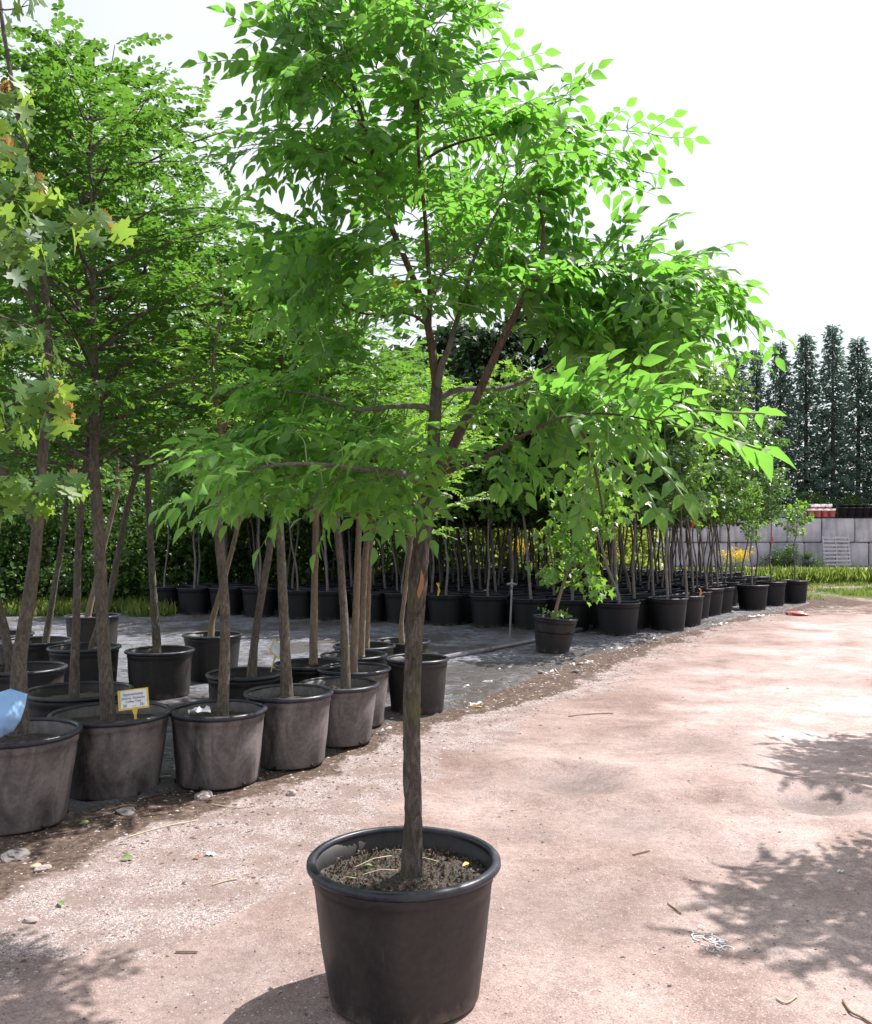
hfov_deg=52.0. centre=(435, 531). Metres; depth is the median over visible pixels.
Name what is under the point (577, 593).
potted sapling
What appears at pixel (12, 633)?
potted tree
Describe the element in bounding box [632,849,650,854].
twig
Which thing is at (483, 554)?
potted sapling
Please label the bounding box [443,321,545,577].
potted sapling
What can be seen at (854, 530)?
block wall
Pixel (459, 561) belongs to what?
potted sapling
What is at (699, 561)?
potted sapling
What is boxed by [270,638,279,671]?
price tag
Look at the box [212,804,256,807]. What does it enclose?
twig
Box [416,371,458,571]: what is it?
potted sapling
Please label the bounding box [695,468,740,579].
potted sapling
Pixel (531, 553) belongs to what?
potted sapling
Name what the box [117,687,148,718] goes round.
price tag
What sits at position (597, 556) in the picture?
potted sapling
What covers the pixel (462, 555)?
potted sapling
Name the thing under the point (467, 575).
potted sapling
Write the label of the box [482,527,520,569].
potted sapling
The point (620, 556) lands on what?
potted sapling
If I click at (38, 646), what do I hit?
potted tree
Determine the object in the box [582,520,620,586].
potted sapling
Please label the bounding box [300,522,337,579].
potted sapling
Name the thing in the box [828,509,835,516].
plastic pail
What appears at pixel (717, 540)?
potted sapling
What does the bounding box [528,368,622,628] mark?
potted sapling
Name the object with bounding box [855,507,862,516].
nursery pot
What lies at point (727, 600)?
potted sapling
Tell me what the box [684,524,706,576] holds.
potted sapling
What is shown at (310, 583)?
potted sapling
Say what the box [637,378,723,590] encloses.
potted sapling
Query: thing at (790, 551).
weed
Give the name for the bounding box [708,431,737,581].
potted sapling
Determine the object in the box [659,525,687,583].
potted sapling
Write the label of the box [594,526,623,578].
potted sapling
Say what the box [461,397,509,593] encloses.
potted sapling
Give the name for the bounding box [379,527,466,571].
brush bush
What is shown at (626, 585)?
potted sapling
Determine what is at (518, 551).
goldenrod
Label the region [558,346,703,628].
potted sapling
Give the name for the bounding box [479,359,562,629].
potted sapling
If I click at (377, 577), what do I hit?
potted sapling
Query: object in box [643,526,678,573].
potted sapling
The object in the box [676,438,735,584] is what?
potted sapling
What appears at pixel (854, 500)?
brush bush
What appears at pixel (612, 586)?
potted sapling
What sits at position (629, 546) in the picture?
brush bush
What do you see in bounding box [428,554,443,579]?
potted sapling
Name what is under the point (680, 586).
potted sapling
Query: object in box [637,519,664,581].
potted sapling
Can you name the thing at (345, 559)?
potted sapling
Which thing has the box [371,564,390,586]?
potted sapling
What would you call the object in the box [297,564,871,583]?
tall weeds
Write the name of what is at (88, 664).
potted tree
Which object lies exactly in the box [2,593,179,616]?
weeds
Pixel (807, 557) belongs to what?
weed
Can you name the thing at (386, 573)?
potted sapling
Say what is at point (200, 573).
hedge bush
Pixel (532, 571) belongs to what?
potted sapling
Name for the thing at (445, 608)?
potted sapling
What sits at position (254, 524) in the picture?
potted sapling
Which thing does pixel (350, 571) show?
potted sapling
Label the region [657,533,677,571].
potted sapling
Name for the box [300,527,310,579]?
potted sapling
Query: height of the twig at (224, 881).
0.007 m
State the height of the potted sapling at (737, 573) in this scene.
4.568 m
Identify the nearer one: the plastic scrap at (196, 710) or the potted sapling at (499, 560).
the plastic scrap at (196, 710)
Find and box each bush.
[0,455,64,597]
[0,477,61,598]
[0,483,176,615]
[0,497,126,601]
[4,437,143,596]
[37,432,193,599]
[88,461,245,593]
[100,473,239,601]
[167,515,334,607]
[192,474,309,581]
[290,526,336,568]
[295,520,409,572]
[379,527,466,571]
[442,527,522,564]
[443,525,549,568]
[491,528,569,567]
[502,529,576,565]
[545,525,670,569]
[549,524,657,568]
[616,525,664,568]
[753,503,792,517]
[793,489,837,518]
[807,488,871,518]
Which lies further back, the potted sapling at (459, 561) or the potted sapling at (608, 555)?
the potted sapling at (608, 555)
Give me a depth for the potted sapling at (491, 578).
19.97 m
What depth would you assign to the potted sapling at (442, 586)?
17.43 m
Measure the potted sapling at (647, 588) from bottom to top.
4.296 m
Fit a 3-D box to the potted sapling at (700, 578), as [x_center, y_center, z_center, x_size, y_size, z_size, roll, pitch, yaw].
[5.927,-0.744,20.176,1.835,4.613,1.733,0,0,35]
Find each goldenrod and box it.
[512,540,528,563]
[597,543,619,562]
[718,546,755,570]
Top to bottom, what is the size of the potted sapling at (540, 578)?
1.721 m
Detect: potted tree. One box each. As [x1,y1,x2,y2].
[0,0,137,835]
[0,0,288,716]
[0,10,280,800]
[0,46,218,662]
[0,107,99,691]
[0,217,110,639]
[5,129,269,681]
[8,185,264,699]
[49,355,183,642]
[117,260,330,790]
[138,0,796,1023]
[159,373,284,682]
[164,221,392,769]
[174,331,352,699]
[213,321,416,682]
[238,289,458,746]
[292,370,448,726]
[307,365,451,663]
[325,355,461,692]
[343,391,501,714]
[373,367,496,654]
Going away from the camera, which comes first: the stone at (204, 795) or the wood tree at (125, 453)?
the stone at (204, 795)
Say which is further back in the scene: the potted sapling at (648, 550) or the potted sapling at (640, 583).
the potted sapling at (648, 550)
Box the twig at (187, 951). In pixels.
[175,950,197,952]
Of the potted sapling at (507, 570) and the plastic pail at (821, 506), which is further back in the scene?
the plastic pail at (821, 506)
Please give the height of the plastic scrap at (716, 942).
0.011 m
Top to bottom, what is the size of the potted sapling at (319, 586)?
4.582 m
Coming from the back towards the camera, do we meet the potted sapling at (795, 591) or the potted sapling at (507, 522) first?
the potted sapling at (795, 591)
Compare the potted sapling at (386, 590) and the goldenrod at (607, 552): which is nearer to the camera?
the potted sapling at (386, 590)
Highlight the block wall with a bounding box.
[638,518,871,565]
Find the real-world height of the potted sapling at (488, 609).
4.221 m
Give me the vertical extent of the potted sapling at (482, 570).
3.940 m
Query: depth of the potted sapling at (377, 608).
15.46 m
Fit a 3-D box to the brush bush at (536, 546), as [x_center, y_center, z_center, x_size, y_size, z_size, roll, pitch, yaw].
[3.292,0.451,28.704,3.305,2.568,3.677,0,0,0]
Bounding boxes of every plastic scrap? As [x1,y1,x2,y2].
[188,705,210,713]
[691,925,733,951]
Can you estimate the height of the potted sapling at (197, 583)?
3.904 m
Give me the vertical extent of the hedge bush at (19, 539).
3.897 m
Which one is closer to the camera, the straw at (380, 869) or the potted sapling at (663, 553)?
the straw at (380, 869)
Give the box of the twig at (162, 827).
[128,820,197,836]
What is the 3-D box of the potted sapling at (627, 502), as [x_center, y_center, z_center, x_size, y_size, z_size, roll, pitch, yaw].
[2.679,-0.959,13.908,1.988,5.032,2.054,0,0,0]
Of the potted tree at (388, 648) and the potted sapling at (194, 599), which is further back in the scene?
the potted sapling at (194, 599)
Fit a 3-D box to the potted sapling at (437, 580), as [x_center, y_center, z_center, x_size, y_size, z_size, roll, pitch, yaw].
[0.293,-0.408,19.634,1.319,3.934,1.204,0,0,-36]
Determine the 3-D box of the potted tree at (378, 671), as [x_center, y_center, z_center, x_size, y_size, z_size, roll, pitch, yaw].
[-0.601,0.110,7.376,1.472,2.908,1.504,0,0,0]
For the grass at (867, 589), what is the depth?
23.56 m
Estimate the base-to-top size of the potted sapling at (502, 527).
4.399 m
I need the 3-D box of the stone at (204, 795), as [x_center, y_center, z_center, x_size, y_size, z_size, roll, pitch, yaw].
[-1.372,1.563,5.295,0.091,0.066,0.123,0,0,33]
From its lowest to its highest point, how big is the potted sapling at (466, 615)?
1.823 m
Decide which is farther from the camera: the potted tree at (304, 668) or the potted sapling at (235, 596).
the potted sapling at (235, 596)
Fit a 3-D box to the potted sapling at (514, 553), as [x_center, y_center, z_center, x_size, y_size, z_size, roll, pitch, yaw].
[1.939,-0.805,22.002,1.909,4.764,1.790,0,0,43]
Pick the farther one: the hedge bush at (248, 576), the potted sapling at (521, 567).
the potted sapling at (521, 567)
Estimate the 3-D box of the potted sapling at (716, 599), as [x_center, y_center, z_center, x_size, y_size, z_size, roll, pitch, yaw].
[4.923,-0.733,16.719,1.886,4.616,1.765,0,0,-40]
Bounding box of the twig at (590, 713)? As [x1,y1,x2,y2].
[568,713,612,716]
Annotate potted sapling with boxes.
[138,444,188,606]
[156,413,216,614]
[173,432,227,609]
[183,422,243,615]
[191,419,243,605]
[209,416,243,583]
[225,418,275,587]
[239,513,270,603]
[241,503,276,617]
[242,515,256,607]
[254,512,290,583]
[264,498,311,618]
[272,525,303,609]
[276,516,309,595]
[277,353,350,619]
[291,371,337,588]
[291,521,321,582]
[300,519,341,584]
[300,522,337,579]
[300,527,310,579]
[303,510,344,587]
[315,385,384,621]
[319,547,346,582]
[320,509,353,586]
[333,524,353,576]
[335,515,360,588]
[343,389,396,616]
[345,524,353,579]
[350,358,439,617]
[368,343,454,623]
[371,432,399,591]
[371,533,389,578]
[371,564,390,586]
[374,541,398,575]
[376,522,389,579]
[378,523,404,582]
[385,535,404,576]
[386,523,403,586]
[389,535,406,578]
[394,430,437,589]
[397,373,475,620]
[415,318,496,573]
[415,380,487,625]
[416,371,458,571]
[416,383,456,589]
[427,548,444,584]
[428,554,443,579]
[429,537,455,582]
[433,379,487,592]
[434,531,454,576]
[435,531,450,572]
[438,530,468,583]
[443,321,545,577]
[443,527,471,578]
[447,487,486,588]
[448,529,475,579]
[449,532,471,574]
[450,378,521,627]
[453,518,490,622]
[454,393,493,590]
[454,530,474,571]
[460,527,486,583]
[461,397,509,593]
[463,545,484,573]
[465,527,492,571]
[465,528,481,576]
[473,517,501,586]
[474,523,497,575]
[474,528,483,577]
[474,531,485,568]
[476,407,541,623]
[476,521,504,580]
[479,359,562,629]
[482,309,556,571]
[482,391,547,595]
[482,526,514,586]
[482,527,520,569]
[483,524,504,571]
[485,425,528,590]
[486,533,509,577]
[487,389,534,577]
[487,522,509,575]
[490,539,508,567]
[493,523,526,580]
[496,525,514,582]
[496,529,519,571]
[503,526,532,585]
[503,528,526,575]
[507,381,573,613]
[508,527,522,570]
[509,528,538,581]
[517,530,532,568]
[517,536,534,574]
[519,526,539,583]
[520,528,551,589]
[521,528,534,572]
[524,416,651,653]
[527,359,561,571]
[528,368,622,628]
[529,394,613,631]
[531,529,544,581]
[531,535,544,576]
[535,527,569,591]
[536,437,588,595]
[537,345,649,636]
[544,488,561,586]
[548,356,674,602]
[556,529,583,585]
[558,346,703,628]
[574,452,608,594]
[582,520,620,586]
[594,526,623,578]
[594,528,605,568]
[595,536,607,574]
[598,392,653,597]
[598,528,614,581]
[603,540,618,570]
[605,466,650,595]
[606,461,636,591]
[606,513,624,584]
[606,527,636,582]
[607,398,702,596]
[607,523,625,579]
[614,517,642,587]
[618,514,656,586]
[621,524,631,572]
[621,525,643,576]
[623,524,650,582]
[626,331,731,631]
[631,381,721,593]
[631,432,698,592]
[631,523,645,572]
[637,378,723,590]
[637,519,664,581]
[637,528,661,577]
[640,528,662,570]
[641,527,648,573]
[642,527,673,586]
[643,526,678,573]
[651,369,742,618]
[653,338,736,625]
[654,529,667,577]
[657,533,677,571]
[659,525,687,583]
[660,525,683,574]
[661,526,693,579]
[667,529,681,571]
[668,405,727,589]
[673,528,690,573]
[674,383,751,615]
[674,523,695,581]
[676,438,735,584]
[682,358,762,612]
[682,389,743,589]
[682,451,731,580]
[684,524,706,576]
[690,535,710,575]
[694,436,748,582]
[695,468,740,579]
[698,402,748,585]
[701,524,714,571]
[702,485,742,575]
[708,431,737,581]
[710,414,763,605]
[715,408,743,577]
[716,465,750,575]
[718,430,753,602]
[719,461,761,575]
[727,427,782,583]
[736,414,794,583]
[736,480,768,609]
[754,471,791,605]
[774,498,814,602]
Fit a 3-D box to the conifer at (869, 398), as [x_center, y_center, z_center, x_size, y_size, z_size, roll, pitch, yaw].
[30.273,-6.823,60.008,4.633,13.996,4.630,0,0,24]
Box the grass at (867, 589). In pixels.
[806,580,871,599]
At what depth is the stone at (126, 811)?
5.00 m
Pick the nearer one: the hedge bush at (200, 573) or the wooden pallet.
the hedge bush at (200, 573)
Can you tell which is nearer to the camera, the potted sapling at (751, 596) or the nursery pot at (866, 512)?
the potted sapling at (751, 596)
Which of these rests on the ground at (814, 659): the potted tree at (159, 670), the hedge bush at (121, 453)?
the hedge bush at (121, 453)
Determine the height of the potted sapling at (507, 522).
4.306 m
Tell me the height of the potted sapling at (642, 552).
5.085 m
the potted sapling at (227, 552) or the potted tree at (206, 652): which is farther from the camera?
the potted sapling at (227, 552)
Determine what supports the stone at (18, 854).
on the ground at (814, 659)
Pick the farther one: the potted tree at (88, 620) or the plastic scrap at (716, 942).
the potted tree at (88, 620)
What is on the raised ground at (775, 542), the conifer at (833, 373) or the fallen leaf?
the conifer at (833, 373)
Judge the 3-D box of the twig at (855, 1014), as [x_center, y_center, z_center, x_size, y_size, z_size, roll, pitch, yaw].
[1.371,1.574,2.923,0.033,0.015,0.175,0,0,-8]
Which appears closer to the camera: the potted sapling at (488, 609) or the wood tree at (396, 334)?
the potted sapling at (488, 609)
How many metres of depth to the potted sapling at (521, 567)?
26.44 m
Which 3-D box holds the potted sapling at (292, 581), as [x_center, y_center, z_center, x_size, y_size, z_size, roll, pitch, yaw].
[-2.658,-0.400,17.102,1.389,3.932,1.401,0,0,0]
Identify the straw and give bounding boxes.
[356,855,391,866]
[363,869,397,874]
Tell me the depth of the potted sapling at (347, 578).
20.57 m
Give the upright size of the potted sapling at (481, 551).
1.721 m
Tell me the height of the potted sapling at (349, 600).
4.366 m
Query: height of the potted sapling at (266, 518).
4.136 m
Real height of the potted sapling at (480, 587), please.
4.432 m
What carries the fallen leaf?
on the ground at (814, 659)
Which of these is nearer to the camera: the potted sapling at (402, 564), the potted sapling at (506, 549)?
the potted sapling at (402, 564)
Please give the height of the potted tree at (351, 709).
3.415 m
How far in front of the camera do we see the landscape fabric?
12.34 m
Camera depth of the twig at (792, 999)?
3.01 m
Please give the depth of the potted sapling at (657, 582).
18.68 m
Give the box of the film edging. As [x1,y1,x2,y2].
[376,614,769,731]
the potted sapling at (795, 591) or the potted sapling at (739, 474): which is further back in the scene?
the potted sapling at (795, 591)
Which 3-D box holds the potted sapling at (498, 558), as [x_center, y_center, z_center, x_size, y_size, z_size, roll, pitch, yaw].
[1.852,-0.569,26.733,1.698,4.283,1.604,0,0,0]
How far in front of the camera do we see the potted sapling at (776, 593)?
19.07 m
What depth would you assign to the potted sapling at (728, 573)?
23.49 m
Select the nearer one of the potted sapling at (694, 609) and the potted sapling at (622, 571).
the potted sapling at (694, 609)
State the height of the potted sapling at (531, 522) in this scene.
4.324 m
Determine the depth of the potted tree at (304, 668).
7.52 m
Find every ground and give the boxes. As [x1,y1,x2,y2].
[0,539,871,1023]
[599,528,871,563]
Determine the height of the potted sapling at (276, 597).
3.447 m
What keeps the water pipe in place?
on the landscape fabric
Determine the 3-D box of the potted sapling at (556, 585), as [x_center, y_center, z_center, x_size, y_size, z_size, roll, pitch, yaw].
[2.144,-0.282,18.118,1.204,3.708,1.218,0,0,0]
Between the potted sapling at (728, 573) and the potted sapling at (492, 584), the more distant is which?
the potted sapling at (728, 573)
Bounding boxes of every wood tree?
[15,300,209,557]
[106,269,341,575]
[219,273,485,572]
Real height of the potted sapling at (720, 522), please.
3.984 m
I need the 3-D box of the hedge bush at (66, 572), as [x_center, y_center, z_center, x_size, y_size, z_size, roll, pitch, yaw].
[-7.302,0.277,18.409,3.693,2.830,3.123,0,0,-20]
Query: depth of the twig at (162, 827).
4.75 m
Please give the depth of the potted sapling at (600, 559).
22.56 m
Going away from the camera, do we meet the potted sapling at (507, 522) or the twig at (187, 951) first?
the twig at (187, 951)
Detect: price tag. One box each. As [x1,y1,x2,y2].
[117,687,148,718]
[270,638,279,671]
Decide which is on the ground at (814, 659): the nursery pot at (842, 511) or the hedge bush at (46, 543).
the hedge bush at (46, 543)
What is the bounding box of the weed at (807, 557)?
[797,550,827,567]
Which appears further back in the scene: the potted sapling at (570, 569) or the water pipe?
the potted sapling at (570, 569)
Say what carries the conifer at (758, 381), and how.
on the raised ground at (775, 542)
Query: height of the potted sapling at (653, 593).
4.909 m
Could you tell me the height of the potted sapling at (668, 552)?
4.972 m
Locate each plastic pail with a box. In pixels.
[807,509,814,515]
[811,504,817,508]
[814,509,820,516]
[818,504,824,516]
[821,509,827,516]
[825,504,831,516]
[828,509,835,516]
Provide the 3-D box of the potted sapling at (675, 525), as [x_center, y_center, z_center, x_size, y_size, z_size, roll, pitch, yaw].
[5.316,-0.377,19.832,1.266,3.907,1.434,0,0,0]
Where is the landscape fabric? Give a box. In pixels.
[0,581,808,836]
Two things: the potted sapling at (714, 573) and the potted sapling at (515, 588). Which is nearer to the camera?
the potted sapling at (515, 588)
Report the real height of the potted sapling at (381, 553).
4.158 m
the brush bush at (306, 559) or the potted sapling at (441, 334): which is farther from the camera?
the brush bush at (306, 559)
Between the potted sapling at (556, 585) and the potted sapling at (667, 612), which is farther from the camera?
the potted sapling at (556, 585)
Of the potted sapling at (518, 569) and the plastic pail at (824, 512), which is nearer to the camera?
the potted sapling at (518, 569)
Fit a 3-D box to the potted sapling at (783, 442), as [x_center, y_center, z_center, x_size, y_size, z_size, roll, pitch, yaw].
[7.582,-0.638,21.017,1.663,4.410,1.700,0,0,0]
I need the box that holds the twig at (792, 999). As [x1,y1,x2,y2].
[776,995,797,1003]
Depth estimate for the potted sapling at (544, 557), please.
21.89 m
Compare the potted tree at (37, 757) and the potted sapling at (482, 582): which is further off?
the potted sapling at (482, 582)
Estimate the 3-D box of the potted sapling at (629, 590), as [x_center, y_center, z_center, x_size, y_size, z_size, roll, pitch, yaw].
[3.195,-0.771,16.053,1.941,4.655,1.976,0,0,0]
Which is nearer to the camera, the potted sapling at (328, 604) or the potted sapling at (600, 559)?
the potted sapling at (328, 604)
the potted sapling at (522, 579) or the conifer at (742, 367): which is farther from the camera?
the conifer at (742, 367)
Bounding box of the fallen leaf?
[121,854,133,858]
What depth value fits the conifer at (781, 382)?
59.60 m
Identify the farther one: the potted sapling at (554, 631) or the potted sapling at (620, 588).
the potted sapling at (620, 588)
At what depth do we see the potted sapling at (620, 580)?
18.87 m
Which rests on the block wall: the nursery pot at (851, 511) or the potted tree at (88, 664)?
the nursery pot at (851, 511)
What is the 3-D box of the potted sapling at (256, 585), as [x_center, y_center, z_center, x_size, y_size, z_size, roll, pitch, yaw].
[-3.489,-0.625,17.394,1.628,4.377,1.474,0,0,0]
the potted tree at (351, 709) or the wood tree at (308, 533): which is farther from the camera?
the wood tree at (308, 533)
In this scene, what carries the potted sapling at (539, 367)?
on the landscape fabric
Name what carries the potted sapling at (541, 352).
on the landscape fabric
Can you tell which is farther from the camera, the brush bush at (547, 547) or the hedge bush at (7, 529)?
the brush bush at (547, 547)
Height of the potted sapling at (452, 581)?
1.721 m
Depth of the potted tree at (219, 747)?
5.47 m
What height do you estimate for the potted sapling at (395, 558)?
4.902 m
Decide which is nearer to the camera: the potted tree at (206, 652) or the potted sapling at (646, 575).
the potted tree at (206, 652)
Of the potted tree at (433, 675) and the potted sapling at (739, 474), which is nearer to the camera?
the potted tree at (433, 675)
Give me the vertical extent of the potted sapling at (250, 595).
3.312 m
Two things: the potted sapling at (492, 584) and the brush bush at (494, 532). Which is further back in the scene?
the brush bush at (494, 532)
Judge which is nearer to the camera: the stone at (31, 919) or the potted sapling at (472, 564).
the stone at (31, 919)
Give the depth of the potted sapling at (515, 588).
16.91 m
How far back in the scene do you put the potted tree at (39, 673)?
7.22 m
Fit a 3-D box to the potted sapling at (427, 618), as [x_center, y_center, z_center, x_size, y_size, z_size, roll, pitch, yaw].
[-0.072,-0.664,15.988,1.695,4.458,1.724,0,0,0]
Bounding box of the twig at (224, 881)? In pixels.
[212,878,236,884]
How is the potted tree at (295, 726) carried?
on the landscape fabric
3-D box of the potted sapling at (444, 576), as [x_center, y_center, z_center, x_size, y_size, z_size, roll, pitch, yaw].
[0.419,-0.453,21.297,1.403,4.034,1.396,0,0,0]
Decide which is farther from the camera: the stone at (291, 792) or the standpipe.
the standpipe
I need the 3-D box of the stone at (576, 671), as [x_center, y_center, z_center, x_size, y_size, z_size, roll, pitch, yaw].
[1.573,1.576,10.053,0.130,0.068,0.098,0,0,-41]
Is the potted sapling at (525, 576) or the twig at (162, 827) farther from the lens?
the potted sapling at (525, 576)
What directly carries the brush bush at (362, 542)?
on the ground at (814, 659)
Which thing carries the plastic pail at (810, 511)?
on the block wall
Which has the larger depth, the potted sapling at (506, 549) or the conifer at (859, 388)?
the conifer at (859, 388)
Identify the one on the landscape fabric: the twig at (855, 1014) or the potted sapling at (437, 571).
the potted sapling at (437, 571)
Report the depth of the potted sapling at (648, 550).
25.04 m
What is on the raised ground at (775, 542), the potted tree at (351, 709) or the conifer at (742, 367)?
the conifer at (742, 367)
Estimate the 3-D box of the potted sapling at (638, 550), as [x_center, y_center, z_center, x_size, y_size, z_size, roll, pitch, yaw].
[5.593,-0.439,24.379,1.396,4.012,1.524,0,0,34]
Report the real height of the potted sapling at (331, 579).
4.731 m
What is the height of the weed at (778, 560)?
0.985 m
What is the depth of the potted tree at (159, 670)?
8.42 m
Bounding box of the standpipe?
[507,579,516,642]
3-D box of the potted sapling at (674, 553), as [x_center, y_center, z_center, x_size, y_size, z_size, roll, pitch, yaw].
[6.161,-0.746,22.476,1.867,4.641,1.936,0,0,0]
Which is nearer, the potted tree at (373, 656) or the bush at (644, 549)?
the potted tree at (373, 656)
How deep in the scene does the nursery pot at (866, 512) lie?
41.19 m
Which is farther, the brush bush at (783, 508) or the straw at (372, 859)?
the brush bush at (783, 508)
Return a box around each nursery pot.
[836,507,847,516]
[847,507,855,516]
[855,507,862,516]
[862,507,870,516]
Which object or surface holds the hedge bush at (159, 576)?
on the ground at (814, 659)
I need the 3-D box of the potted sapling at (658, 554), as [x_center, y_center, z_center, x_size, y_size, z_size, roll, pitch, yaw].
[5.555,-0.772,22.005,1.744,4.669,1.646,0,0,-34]
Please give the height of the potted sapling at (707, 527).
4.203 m
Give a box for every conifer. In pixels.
[724,354,773,508]
[744,349,784,504]
[758,340,815,517]
[782,333,844,517]
[798,324,867,517]
[819,336,871,518]
[850,358,871,518]
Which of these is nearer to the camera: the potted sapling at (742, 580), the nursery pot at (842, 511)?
the potted sapling at (742, 580)
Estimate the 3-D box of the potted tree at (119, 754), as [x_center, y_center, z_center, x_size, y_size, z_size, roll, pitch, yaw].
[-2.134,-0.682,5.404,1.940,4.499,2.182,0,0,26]
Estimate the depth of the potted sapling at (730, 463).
18.27 m
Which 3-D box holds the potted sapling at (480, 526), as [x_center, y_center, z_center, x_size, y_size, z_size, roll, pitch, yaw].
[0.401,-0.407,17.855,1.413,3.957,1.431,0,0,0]
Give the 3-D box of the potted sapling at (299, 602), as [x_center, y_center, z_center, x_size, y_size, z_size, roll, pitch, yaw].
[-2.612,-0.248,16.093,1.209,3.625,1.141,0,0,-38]
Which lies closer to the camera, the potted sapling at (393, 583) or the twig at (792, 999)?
the twig at (792, 999)
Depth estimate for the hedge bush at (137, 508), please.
20.04 m
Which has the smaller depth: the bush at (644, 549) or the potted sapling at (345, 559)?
the potted sapling at (345, 559)
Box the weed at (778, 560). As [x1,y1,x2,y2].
[759,547,797,566]
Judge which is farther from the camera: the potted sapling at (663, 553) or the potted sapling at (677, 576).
the potted sapling at (663, 553)
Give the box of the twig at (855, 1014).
[842,999,871,1023]
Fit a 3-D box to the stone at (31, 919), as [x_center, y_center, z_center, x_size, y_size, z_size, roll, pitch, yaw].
[-1.647,1.577,3.626,0.073,0.030,0.045,0,0,8]
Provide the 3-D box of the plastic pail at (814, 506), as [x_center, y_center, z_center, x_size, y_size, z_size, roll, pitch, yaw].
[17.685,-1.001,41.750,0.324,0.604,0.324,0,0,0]
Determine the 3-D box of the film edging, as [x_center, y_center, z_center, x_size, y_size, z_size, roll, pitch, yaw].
[2.526,1.585,12.208,0.979,0.097,12.277,0,0,34]
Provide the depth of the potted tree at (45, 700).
5.97 m
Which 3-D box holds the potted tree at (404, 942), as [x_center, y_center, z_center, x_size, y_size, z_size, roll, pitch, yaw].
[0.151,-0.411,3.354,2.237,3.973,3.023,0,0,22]
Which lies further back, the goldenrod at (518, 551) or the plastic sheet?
the goldenrod at (518, 551)
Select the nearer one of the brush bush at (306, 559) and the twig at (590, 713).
the twig at (590, 713)
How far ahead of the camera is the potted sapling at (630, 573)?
22.35 m
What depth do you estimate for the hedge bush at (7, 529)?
18.39 m
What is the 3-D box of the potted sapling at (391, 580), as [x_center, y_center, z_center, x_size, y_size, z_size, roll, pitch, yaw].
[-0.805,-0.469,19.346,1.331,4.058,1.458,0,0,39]
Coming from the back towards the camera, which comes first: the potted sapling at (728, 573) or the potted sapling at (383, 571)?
the potted sapling at (728, 573)
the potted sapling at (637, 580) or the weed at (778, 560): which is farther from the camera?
the weed at (778, 560)
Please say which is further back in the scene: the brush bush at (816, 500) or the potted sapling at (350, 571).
the brush bush at (816, 500)
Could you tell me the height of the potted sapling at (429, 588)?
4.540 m
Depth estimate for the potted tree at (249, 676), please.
6.97 m
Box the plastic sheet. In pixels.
[0,689,27,737]
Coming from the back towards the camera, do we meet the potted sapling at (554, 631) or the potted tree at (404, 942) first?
the potted sapling at (554, 631)
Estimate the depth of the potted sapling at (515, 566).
18.32 m
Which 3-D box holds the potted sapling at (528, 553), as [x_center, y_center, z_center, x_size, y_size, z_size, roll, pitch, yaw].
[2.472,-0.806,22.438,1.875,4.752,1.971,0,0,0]
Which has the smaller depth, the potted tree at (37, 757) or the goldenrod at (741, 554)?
the potted tree at (37, 757)
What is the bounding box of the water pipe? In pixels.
[445,624,592,658]
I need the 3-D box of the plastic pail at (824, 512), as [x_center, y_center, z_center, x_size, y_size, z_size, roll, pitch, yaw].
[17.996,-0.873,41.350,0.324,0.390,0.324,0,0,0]
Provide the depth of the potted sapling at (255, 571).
18.26 m
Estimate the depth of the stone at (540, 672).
9.88 m
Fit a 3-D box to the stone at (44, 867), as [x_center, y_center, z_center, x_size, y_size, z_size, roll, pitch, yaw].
[-1.831,1.569,4.162,0.051,0.036,0.090,0,0,41]
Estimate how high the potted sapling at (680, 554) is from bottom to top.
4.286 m
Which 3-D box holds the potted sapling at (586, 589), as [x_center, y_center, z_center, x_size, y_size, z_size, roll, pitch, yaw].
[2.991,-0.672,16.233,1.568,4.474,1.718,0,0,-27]
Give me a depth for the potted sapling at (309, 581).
19.36 m
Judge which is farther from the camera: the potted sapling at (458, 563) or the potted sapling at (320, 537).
the potted sapling at (458, 563)
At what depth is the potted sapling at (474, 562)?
23.21 m
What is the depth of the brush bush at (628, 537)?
29.27 m
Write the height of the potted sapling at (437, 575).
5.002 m
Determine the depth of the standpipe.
12.21 m
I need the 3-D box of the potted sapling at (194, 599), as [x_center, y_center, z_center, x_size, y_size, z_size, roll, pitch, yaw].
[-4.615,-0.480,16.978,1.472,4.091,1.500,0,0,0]
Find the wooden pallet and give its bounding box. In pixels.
[821,536,850,566]
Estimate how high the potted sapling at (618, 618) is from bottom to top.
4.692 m
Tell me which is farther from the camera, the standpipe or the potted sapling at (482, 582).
the potted sapling at (482, 582)
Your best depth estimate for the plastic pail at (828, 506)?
41.63 m
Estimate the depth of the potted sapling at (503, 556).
22.92 m
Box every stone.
[0,848,30,862]
[23,916,38,923]
[34,864,51,871]
[116,806,134,815]
[194,790,212,800]
[286,789,295,795]
[533,670,545,673]
[571,669,580,673]
[785,611,808,615]
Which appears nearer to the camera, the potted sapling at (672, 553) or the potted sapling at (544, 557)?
the potted sapling at (544, 557)
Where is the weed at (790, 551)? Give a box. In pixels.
[782,543,800,566]
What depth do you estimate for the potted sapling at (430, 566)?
18.37 m
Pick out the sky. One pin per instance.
(780, 91)
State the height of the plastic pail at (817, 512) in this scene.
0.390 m
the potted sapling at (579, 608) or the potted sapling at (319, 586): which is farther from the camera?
the potted sapling at (319, 586)
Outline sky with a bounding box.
[0,0,871,506]
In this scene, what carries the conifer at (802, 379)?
on the raised ground at (775, 542)
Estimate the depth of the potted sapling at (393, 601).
15.23 m

